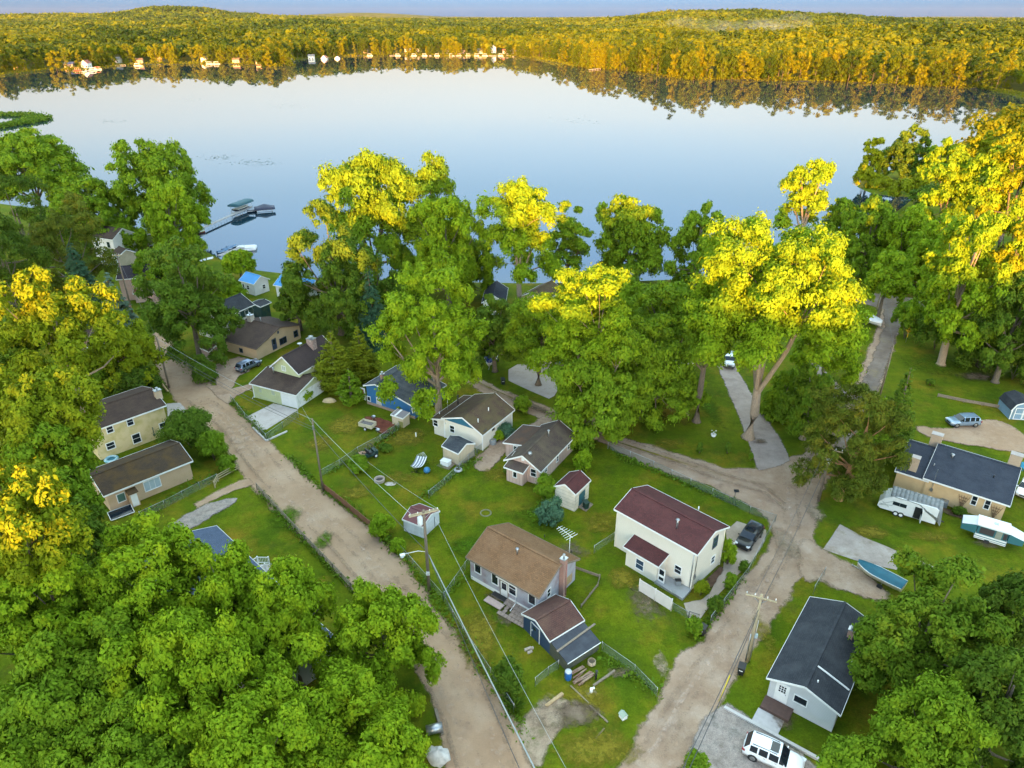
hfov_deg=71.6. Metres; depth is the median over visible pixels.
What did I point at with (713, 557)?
window
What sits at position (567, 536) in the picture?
tv aerial
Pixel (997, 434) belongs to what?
dirt yard
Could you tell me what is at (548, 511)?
shrub
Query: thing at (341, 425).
worn grass
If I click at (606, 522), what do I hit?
worn grass
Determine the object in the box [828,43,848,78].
tree
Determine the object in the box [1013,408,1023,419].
door
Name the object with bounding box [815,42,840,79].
tree
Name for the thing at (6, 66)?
tree
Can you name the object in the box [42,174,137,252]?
tree
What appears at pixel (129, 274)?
house
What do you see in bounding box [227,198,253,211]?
boat lift
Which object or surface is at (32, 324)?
tree
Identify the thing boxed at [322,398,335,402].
sand bag
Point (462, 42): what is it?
tree
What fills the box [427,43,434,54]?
tree
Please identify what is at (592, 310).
tree
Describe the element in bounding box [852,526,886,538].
worn grass
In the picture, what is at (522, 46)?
tree
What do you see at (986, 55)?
tree
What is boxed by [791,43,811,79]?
tree
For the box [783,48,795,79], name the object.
tree
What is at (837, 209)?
tree
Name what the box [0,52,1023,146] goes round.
undergrowth
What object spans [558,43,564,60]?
tree
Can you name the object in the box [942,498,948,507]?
air conditioner
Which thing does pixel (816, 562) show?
bare earth
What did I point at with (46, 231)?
tree
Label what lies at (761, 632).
worn grass
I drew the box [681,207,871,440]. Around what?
tree
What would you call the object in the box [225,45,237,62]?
tree
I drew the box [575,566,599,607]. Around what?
board fence
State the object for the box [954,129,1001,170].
tree
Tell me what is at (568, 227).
tree
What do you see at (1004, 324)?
tree
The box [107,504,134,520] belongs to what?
tilted frame
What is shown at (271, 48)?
tree
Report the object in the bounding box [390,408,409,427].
shed
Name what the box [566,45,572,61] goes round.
tree
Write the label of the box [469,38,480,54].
tree
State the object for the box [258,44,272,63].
tree
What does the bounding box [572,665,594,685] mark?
woodpile
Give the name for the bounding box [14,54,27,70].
tree
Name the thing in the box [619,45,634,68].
tree
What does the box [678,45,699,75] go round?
tree
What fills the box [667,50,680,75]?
tree
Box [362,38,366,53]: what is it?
tree
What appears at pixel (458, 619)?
wire fence
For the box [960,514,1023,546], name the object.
popup camper
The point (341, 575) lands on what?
rail fence
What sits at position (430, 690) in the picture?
road shoulder
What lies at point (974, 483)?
house
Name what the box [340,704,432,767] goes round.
tree
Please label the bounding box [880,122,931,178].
tree
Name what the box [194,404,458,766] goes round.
wheel rut
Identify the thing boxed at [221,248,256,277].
tree
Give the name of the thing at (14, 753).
tree
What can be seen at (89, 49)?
tree
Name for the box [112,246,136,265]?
garage
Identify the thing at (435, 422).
window
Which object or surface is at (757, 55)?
tree
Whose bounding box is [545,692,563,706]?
log
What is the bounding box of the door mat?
[491,591,506,601]
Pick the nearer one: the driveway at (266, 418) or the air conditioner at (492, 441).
the air conditioner at (492, 441)
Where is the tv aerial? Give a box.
[557,526,576,552]
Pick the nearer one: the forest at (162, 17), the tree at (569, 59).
the tree at (569, 59)
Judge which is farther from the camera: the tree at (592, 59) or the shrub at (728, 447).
the tree at (592, 59)
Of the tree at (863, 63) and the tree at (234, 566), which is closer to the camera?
the tree at (234, 566)
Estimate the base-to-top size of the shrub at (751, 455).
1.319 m
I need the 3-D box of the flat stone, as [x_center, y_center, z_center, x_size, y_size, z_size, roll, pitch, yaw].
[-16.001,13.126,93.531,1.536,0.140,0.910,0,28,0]
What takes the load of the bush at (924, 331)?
on the ground at (622, 629)
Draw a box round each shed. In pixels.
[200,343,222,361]
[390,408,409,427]
[402,503,439,537]
[441,435,474,465]
[521,594,600,669]
[555,470,592,511]
[998,390,1023,419]
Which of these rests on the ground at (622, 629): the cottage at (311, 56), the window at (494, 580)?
the cottage at (311, 56)
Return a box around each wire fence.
[139,474,216,511]
[230,395,298,439]
[321,422,398,469]
[400,545,513,703]
[428,443,481,496]
[535,660,558,681]
[602,641,657,696]
[609,442,735,502]
[710,516,775,622]
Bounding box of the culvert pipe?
[425,722,442,735]
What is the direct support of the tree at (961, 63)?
on the ground at (622, 629)
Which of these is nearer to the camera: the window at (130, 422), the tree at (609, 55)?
the window at (130, 422)
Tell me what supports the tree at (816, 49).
on the ground at (622, 629)
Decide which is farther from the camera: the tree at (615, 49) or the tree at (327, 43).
the tree at (327, 43)
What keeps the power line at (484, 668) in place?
attached to the utility pole at (421, 520)
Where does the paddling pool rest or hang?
on the ground at (622, 629)
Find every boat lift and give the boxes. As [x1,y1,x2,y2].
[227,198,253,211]
[236,245,256,250]
[254,204,274,211]
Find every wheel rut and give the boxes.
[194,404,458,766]
[233,419,508,739]
[478,382,696,466]
[510,393,774,494]
[510,398,780,503]
[512,397,548,411]
[636,426,834,752]
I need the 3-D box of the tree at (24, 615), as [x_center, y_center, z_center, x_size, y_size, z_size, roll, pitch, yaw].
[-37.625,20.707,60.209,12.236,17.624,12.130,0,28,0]
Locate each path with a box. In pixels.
[168,499,235,527]
[197,480,249,504]
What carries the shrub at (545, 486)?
on the ground at (622, 629)
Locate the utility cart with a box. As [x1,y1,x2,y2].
[356,443,377,457]
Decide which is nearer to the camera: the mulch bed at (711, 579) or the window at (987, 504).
the mulch bed at (711, 579)
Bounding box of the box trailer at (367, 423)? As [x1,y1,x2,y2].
[358,418,379,430]
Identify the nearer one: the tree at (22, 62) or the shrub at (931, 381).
the shrub at (931, 381)
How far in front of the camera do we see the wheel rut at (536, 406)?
111.18 m
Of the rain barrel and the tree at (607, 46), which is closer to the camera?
the rain barrel
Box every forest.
[0,4,1023,31]
[0,19,1023,83]
[962,102,1023,138]
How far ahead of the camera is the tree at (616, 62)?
782.25 m
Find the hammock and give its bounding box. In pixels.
[411,452,426,472]
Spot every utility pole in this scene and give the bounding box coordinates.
[112,254,132,312]
[156,337,169,387]
[311,418,323,490]
[400,507,438,590]
[745,591,776,662]
[817,448,842,501]
[880,344,893,396]
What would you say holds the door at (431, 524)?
in the shed at (411, 526)
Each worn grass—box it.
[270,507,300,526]
[309,437,329,448]
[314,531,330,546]
[329,414,359,433]
[343,485,368,499]
[385,472,411,482]
[389,428,423,444]
[419,462,441,470]
[451,536,478,553]
[458,614,495,672]
[485,469,506,479]
[516,509,541,527]
[533,696,560,727]
[553,729,638,767]
[557,700,598,726]
[563,543,580,554]
[572,679,603,709]
[590,514,614,531]
[608,567,641,587]
[610,668,626,676]
[631,586,661,614]
[654,655,665,672]
[655,440,680,448]
[658,404,689,422]
[702,393,718,423]
[756,439,765,442]
[756,619,772,649]
[774,715,791,726]
[775,532,798,557]
[807,504,824,518]
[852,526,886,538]
[910,355,964,374]
[910,531,955,540]
[962,373,989,379]
[980,539,995,546]
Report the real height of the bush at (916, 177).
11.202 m
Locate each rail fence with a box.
[213,449,239,487]
[255,483,353,589]
[937,393,999,407]
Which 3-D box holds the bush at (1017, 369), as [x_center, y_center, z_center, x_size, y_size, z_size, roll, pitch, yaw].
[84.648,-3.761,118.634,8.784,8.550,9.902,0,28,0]
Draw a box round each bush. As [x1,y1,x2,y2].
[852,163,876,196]
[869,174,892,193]
[887,177,916,205]
[890,297,923,338]
[906,183,945,207]
[907,172,930,204]
[912,308,972,349]
[950,335,1009,372]
[989,342,1023,385]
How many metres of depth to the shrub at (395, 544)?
81.12 m
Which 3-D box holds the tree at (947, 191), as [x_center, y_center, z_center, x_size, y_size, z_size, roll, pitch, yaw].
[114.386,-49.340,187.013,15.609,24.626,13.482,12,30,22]
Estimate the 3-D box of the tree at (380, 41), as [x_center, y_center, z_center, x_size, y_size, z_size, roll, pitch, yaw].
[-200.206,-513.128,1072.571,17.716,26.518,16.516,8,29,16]
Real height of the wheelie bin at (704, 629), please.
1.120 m
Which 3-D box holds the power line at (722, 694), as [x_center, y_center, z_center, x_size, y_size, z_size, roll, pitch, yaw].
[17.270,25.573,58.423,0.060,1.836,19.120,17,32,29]
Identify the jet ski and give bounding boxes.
[216,249,227,253]
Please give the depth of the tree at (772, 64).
659.64 m
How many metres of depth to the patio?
119.85 m
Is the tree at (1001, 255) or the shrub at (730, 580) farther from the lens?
the tree at (1001, 255)
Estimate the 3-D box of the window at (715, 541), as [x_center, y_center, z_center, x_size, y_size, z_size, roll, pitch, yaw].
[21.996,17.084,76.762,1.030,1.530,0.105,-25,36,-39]
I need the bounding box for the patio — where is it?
[508,364,556,398]
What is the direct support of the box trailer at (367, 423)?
on the ground at (622, 629)
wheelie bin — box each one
[582,499,589,509]
[701,622,707,635]
[737,661,746,675]
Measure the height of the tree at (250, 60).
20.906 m
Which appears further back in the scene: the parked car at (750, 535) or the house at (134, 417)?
the house at (134, 417)
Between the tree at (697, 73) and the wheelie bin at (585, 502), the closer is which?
the wheelie bin at (585, 502)
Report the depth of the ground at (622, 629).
88.59 m
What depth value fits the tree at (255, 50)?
862.62 m
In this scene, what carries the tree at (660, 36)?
on the ground at (622, 629)
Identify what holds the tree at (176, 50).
on the ground at (622, 629)
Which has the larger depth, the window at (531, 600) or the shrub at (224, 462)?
the shrub at (224, 462)
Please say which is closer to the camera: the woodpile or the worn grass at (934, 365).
the woodpile
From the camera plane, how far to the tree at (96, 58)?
816.38 m
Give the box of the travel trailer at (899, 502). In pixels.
[877,486,943,525]
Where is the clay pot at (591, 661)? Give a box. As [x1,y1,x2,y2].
[587,657,595,666]
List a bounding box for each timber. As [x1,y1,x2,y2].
[434,708,443,734]
[557,623,595,651]
[570,685,588,702]
[589,705,607,722]
[593,670,615,685]
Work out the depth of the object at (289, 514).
87.40 m
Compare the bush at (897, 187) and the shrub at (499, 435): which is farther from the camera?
the bush at (897, 187)
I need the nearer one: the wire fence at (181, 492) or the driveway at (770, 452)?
the wire fence at (181, 492)
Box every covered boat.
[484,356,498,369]
[851,559,907,591]
[864,315,882,328]
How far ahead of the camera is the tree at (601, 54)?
794.36 m
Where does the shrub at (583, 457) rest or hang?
on the ground at (622, 629)
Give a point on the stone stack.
(530, 648)
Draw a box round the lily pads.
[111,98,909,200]
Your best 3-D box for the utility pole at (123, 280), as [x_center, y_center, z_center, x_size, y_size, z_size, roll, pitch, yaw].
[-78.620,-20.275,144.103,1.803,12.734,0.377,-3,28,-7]
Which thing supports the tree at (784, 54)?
on the ground at (622, 629)
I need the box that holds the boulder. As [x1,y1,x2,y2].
[426,745,450,767]
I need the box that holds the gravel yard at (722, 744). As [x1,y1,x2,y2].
[688,705,813,767]
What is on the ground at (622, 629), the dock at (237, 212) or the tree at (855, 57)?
the tree at (855, 57)
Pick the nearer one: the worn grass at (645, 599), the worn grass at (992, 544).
the worn grass at (645, 599)
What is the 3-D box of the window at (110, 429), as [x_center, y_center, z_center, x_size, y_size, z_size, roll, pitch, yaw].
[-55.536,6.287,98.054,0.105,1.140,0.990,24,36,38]
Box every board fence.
[323,483,369,525]
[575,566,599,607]
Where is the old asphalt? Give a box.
[835,292,921,449]
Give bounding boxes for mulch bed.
[365,416,394,432]
[705,568,721,587]
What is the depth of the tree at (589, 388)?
96.72 m
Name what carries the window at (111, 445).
in the house at (134, 417)
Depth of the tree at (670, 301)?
113.25 m
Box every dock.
[199,212,235,233]
[216,246,244,255]
[230,206,253,214]
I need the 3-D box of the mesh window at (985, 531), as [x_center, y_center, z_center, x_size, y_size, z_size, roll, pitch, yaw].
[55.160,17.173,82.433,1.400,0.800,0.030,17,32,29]
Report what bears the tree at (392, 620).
on the ground at (622, 629)
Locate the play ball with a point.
(426, 470)
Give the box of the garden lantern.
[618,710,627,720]
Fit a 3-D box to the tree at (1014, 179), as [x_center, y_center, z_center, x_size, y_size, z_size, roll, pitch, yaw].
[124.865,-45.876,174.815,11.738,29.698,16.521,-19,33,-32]
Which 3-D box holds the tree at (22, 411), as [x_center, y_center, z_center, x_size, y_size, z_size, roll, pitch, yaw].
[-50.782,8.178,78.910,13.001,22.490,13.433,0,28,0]
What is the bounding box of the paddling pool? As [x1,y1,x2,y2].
[104,455,118,462]
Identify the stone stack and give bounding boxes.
[524,646,533,653]
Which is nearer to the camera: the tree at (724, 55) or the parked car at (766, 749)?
the parked car at (766, 749)
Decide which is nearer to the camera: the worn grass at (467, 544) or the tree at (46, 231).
the worn grass at (467, 544)
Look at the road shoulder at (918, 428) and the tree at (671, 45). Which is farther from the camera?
the tree at (671, 45)
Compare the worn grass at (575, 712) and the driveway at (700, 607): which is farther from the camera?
the driveway at (700, 607)
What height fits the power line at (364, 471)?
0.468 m
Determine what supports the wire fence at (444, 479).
on the ground at (622, 629)
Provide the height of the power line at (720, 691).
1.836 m
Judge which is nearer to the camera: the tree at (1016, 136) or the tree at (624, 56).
the tree at (1016, 136)
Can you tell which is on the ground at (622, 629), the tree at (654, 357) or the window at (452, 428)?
the tree at (654, 357)
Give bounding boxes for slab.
[823,524,932,569]
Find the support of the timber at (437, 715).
on the road shoulder at (430, 690)
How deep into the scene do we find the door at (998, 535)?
81.88 m
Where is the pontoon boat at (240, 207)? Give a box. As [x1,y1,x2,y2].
[232,204,247,210]
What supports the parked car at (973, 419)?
on the road shoulder at (918, 428)
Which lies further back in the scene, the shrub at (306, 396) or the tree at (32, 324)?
the shrub at (306, 396)
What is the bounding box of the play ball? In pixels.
[423,467,429,472]
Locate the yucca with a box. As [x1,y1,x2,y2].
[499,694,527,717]
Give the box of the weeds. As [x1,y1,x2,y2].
[129,346,746,743]
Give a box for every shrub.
[154,405,215,448]
[189,353,218,383]
[194,428,229,459]
[215,453,237,472]
[303,390,312,400]
[347,453,369,474]
[367,512,396,538]
[378,442,392,453]
[389,537,406,553]
[491,653,526,695]
[493,429,504,440]
[497,420,515,438]
[513,395,532,413]
[533,472,555,501]
[534,495,563,526]
[572,447,592,470]
[684,747,711,767]
[685,614,704,639]
[692,579,710,594]
[696,442,702,453]
[707,594,724,616]
[721,538,737,564]
[722,572,736,588]
[725,442,730,453]
[738,559,749,573]
[748,453,753,459]
[926,378,935,385]
[950,505,967,514]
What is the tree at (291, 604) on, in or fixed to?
on the ground at (622, 629)
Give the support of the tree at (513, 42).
on the ground at (622, 629)
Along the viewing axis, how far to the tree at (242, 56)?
868.17 m
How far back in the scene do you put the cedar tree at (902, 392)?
95.38 m
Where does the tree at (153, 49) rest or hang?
on the ground at (622, 629)
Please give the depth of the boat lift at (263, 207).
223.54 m
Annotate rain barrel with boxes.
[564,668,571,680]
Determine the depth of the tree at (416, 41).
1066.12 m
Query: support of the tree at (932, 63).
on the ground at (622, 629)
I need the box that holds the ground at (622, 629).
[0,13,1023,767]
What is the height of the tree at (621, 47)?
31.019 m
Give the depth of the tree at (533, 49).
993.31 m
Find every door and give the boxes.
[271,338,276,349]
[280,393,296,407]
[428,516,434,531]
[462,448,470,461]
[500,580,508,597]
[530,621,539,643]
[579,490,584,504]
[657,568,665,583]
[773,682,789,703]
[994,531,1002,539]
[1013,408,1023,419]
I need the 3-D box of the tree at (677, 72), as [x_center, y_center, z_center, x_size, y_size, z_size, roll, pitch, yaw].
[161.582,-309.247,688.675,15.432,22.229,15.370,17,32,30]
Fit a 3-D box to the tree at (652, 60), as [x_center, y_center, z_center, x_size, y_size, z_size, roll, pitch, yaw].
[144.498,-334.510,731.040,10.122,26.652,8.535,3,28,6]
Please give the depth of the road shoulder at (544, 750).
60.71 m
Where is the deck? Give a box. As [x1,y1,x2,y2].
[654,575,690,600]
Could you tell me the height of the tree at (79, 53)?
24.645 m
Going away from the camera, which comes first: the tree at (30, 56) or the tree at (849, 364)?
the tree at (849, 364)
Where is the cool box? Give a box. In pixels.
[437,457,454,469]
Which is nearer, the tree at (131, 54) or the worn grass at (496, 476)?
the worn grass at (496, 476)
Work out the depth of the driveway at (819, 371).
122.20 m
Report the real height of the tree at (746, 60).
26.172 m
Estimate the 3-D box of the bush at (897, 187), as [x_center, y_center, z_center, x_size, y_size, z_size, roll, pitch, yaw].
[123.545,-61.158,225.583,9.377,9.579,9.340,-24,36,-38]
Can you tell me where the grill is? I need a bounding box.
[675,578,681,584]
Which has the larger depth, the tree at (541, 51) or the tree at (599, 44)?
the tree at (541, 51)
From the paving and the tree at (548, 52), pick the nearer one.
the paving
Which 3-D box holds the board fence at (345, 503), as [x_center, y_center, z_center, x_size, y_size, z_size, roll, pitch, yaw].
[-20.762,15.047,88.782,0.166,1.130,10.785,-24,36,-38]
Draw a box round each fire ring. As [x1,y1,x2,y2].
[374,475,384,483]
[480,509,491,516]
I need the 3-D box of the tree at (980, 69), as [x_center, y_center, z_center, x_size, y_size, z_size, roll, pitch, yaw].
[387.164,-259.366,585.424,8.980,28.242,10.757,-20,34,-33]
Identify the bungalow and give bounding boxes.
[465,522,580,610]
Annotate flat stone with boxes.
[385,482,395,485]
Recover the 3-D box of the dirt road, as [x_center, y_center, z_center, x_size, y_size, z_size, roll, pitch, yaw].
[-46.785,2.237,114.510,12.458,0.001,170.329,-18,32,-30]
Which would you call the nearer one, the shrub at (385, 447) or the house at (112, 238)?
the shrub at (385, 447)
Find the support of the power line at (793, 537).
attached to the utility pole at (753, 636)
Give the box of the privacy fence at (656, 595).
[638,578,672,610]
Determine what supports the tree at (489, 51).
on the ground at (622, 629)
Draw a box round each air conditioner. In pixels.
[489,438,495,444]
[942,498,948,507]
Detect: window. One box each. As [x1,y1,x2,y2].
[105,426,114,433]
[105,441,115,450]
[116,492,126,503]
[126,419,134,426]
[131,432,141,444]
[143,476,161,492]
[279,336,286,344]
[293,330,297,337]
[433,420,437,426]
[449,424,454,433]
[474,564,480,574]
[491,573,498,586]
[508,584,516,597]
[528,594,535,605]
[530,468,536,477]
[547,587,550,597]
[635,557,643,571]
[674,564,681,575]
[710,554,715,564]
[712,534,718,549]
[792,693,808,707]
[970,496,978,505]
[979,527,994,536]
[983,500,991,509]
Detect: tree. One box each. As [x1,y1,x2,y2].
[0,44,13,69]
[0,50,12,70]
[0,125,94,212]
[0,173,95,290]
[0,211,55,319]
[0,263,144,410]
[0,318,44,398]
[0,362,106,468]
[0,419,105,537]
[0,456,95,600]
[0,538,144,680]
[0,680,84,767]
[5,602,142,757]
[10,53,24,71]
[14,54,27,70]
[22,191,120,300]
[24,46,35,68]
[31,53,44,68]
[34,364,112,401]
[34,682,192,767]
[39,496,110,569]
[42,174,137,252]
[45,50,62,69]
[58,43,71,69]
[63,242,102,325]
[69,45,85,66]
[74,50,82,68]
[80,507,218,667]
[81,44,95,65]
[83,306,169,391]
[86,44,101,65]
[89,52,101,65]
[94,42,107,64]
[95,47,106,65]
[96,571,296,765]
[97,212,149,251]
[101,272,138,326]
[103,137,217,233]
[103,363,163,397]
[105,52,115,65]
[106,45,117,63]
[120,43,135,63]
[131,234,245,367]
[131,242,187,283]
[132,178,212,256]
[146,43,163,62]
[161,38,174,61]
[167,47,177,62]
[170,44,180,61]
[184,672,335,767]
[187,43,194,61]
[191,538,265,618]
[192,44,205,62]
[201,42,209,62]
[205,42,217,61]
[208,275,248,298]
[215,47,226,62]
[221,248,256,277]
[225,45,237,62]
[231,552,339,688]
[236,44,252,62]
[240,44,246,62]
[247,46,252,63]
[249,43,259,59]
[253,50,266,66]
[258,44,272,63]
[260,631,409,767]
[261,51,272,66]
[267,43,275,63]
[268,38,281,47]
[269,54,276,64]
[270,46,280,61]
[272,274,317,330]
[277,48,289,63]
[278,196,386,338]
[285,51,294,65]
[293,42,302,57]
[299,35,311,56]
[309,43,318,55]
[311,331,361,395]
[314,38,324,55]
[315,147,415,285]
[316,44,323,56]
[320,37,332,55]
[323,43,330,55]
[324,576,447,719]
[330,42,337,56]
[334,369,366,406]
[336,41,343,54]
[340,36,347,53]
[340,326,381,385]
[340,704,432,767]
[354,271,398,353]
[356,36,368,53]
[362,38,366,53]
[363,261,492,421]
[369,37,379,52]
[372,43,378,53]
[374,35,384,52]
[378,268,420,307]
[381,150,468,263]
[383,37,391,52]
[385,40,393,53]
[397,35,409,52]
[404,36,409,53]
[404,36,413,53]
[404,193,484,307]
[412,35,422,53]
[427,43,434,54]
[433,39,441,53]
[440,36,444,54]
[440,37,453,54]
[441,37,451,54]
[446,36,456,53]
[448,234,495,297]
[452,41,462,53]
[459,38,467,53]
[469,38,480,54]
[472,172,565,298]
[472,293,521,372]
[480,37,490,53]
[486,45,492,54]
[501,291,574,385]
[503,43,511,54]
[506,39,513,53]
[512,35,518,54]
[518,43,527,56]
[521,262,644,422]
[524,46,529,56]
[527,40,533,55]
[530,41,535,57]
[534,39,544,57]
[538,38,544,57]
[543,328,655,451]
[545,46,551,58]
[549,199,595,280]
[550,49,557,59]
[554,39,561,59]
[557,47,566,61]
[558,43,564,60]
[562,38,572,57]
[565,38,571,58]
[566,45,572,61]
[569,47,578,63]
[572,46,583,66]
[579,47,590,67]
[582,39,594,61]
[585,48,595,67]
[587,44,602,67]
[589,48,604,66]
[592,192,672,283]
[594,41,606,56]
[595,50,607,68]
[598,271,642,331]
[601,41,615,62]
[603,39,611,67]
[605,39,624,67]
[606,50,617,68]
[608,52,620,68]
[614,313,692,433]
[617,38,624,67]
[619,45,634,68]
[626,51,636,70]
[627,279,697,364]
[628,44,646,71]
[638,49,644,69]
[639,38,656,67]
[641,47,655,71]
[643,38,651,65]
[646,45,657,69]
[648,45,656,71]
[651,39,670,70]
[653,43,661,73]
[656,33,664,50]
[656,45,674,73]
[658,51,669,72]
[661,43,670,74]
[661,53,675,75]
[663,199,725,296]
[666,363,711,415]
[667,39,681,68]
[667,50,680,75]
[670,54,683,75]
[673,29,684,54]
[676,57,688,77]
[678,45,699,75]
[679,49,700,79]
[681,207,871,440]
[681,300,737,423]
[687,55,702,78]
[692,45,708,76]
[694,40,704,67]
[702,38,715,77]
[706,51,717,77]
[715,51,733,78]
[716,57,729,79]
[726,56,739,79]
[729,47,745,77]
[735,50,754,78]
[745,54,764,78]
[746,54,764,78]
[759,47,777,78]
[759,367,798,423]
[761,55,777,79]
[769,42,794,78]
[772,157,836,230]
[774,360,835,440]
[778,47,791,79]
[782,47,800,78]
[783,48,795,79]
[789,299,875,386]
[789,380,914,503]
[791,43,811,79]
[807,40,822,78]
[810,50,822,79]
[813,196,861,259]
[814,732,877,767]
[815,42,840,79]
[816,57,836,79]
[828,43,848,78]
[835,59,847,81]
[838,193,906,282]
[840,50,862,80]
[845,45,864,79]
[846,544,1022,709]
[853,54,874,81]
[858,136,885,174]
[858,397,890,444]
[860,668,1001,767]
[861,44,874,79]
[861,249,919,317]
[865,56,882,82]
[876,51,891,82]
[876,199,943,289]
[876,368,916,457]
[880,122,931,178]
[881,48,895,81]
[887,47,913,83]
[893,51,915,82]
[906,212,981,301]
[908,200,1023,366]
[910,47,926,81]
[912,62,928,84]
[916,135,966,181]
[917,148,981,230]
[918,48,947,83]
[925,44,944,85]
[931,62,953,85]
[939,143,1023,240]
[942,49,965,83]
[945,639,1023,767]
[951,49,970,86]
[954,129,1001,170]
[959,567,1023,700]
[960,47,979,84]
[965,270,1023,383]
[970,193,1023,367]
[971,51,988,87]
[972,42,995,84]
[974,140,1023,249]
[980,65,1003,88]
[988,123,1023,168]
[990,55,1009,89]
[999,48,1018,88]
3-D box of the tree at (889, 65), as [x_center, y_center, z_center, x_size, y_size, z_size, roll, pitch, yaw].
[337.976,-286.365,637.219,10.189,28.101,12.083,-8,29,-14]
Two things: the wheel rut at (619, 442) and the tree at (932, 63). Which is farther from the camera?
the tree at (932, 63)
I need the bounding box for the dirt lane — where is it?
[468,309,885,767]
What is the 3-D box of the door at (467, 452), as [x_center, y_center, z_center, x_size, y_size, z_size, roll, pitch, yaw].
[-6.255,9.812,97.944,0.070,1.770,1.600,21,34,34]
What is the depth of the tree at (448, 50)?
1047.27 m
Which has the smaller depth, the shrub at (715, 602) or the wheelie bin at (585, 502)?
the shrub at (715, 602)
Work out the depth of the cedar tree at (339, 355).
112.92 m
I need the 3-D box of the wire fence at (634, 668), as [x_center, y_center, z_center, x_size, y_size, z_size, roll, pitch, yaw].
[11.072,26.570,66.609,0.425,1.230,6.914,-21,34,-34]
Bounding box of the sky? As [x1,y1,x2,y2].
[0,0,1023,16]
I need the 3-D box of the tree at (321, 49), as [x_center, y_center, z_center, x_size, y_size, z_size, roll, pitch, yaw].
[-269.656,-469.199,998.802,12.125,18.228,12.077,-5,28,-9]
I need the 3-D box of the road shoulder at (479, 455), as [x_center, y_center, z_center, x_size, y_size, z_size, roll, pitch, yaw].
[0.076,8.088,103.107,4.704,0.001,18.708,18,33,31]
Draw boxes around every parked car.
[234,358,261,372]
[723,351,734,367]
[735,520,764,550]
[742,730,806,767]
[945,412,982,427]
[1014,477,1023,498]
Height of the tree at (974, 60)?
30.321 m
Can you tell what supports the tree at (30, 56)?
on the ground at (622, 629)
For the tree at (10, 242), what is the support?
on the ground at (622, 629)
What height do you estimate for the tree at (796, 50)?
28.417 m
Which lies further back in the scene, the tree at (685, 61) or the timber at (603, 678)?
the tree at (685, 61)
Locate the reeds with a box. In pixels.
[0,110,53,128]
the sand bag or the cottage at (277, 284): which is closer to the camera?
the sand bag
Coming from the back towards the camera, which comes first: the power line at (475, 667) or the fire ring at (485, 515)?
the fire ring at (485, 515)
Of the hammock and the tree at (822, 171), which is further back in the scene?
the tree at (822, 171)
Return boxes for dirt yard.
[207,357,250,402]
[475,416,550,469]
[920,421,1023,451]
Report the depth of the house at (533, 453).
95.74 m
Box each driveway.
[167,403,184,414]
[246,403,296,430]
[684,521,765,617]
[720,364,788,468]
[812,363,843,402]
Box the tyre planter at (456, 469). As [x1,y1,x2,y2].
[454,467,462,471]
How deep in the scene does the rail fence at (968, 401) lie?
112.73 m
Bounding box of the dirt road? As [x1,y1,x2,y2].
[155,298,527,767]
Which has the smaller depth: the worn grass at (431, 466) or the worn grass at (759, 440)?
the worn grass at (431, 466)
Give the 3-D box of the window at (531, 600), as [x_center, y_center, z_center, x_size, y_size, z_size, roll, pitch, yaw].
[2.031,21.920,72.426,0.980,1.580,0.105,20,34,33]
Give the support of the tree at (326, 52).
on the ground at (622, 629)
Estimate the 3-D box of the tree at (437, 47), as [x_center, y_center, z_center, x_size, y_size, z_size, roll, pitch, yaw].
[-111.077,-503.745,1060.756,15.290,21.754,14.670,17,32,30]
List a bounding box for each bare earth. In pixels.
[525,702,566,763]
[802,542,881,596]
[943,508,962,517]
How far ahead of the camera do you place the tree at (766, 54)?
664.03 m
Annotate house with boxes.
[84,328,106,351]
[90,226,137,256]
[90,440,192,510]
[93,386,166,459]
[116,264,159,302]
[144,525,334,687]
[199,293,271,337]
[225,312,301,358]
[249,335,334,408]
[360,365,446,418]
[432,393,514,450]
[481,280,507,313]
[503,420,574,485]
[520,280,557,299]
[614,485,729,589]
[752,596,866,733]
[893,431,1023,520]
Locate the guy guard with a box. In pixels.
[719,651,739,700]
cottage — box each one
[63,62,76,67]
[81,60,91,67]
[115,57,121,62]
[135,58,143,62]
[232,58,240,62]
[238,272,269,295]
[273,274,320,296]
[308,54,314,58]
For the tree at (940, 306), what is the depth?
114.84 m
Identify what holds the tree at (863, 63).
on the ground at (622, 629)
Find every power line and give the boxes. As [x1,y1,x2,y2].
[157,338,307,417]
[159,346,311,426]
[161,350,309,428]
[314,428,424,549]
[325,433,410,513]
[427,552,519,767]
[429,555,534,767]
[433,513,565,767]
[683,611,757,767]
[689,616,756,767]
[756,463,819,591]
[761,465,826,603]
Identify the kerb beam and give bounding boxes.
[252,427,287,440]
[724,705,818,761]
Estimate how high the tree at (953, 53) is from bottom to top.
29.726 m
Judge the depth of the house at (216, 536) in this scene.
77.60 m
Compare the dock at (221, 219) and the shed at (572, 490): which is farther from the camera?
the dock at (221, 219)
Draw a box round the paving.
[484,596,526,627]
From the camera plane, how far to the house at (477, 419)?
102.62 m
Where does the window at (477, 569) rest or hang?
in the bungalow
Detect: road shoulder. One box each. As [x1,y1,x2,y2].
[153,301,532,767]
[174,498,236,528]
[194,478,253,507]
[206,357,251,403]
[474,415,551,470]
[519,698,569,765]
[684,703,815,767]
[720,366,789,469]
[798,539,887,599]
[833,293,907,449]
[917,419,1023,452]
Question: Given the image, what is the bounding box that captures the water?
[0,55,1023,282]

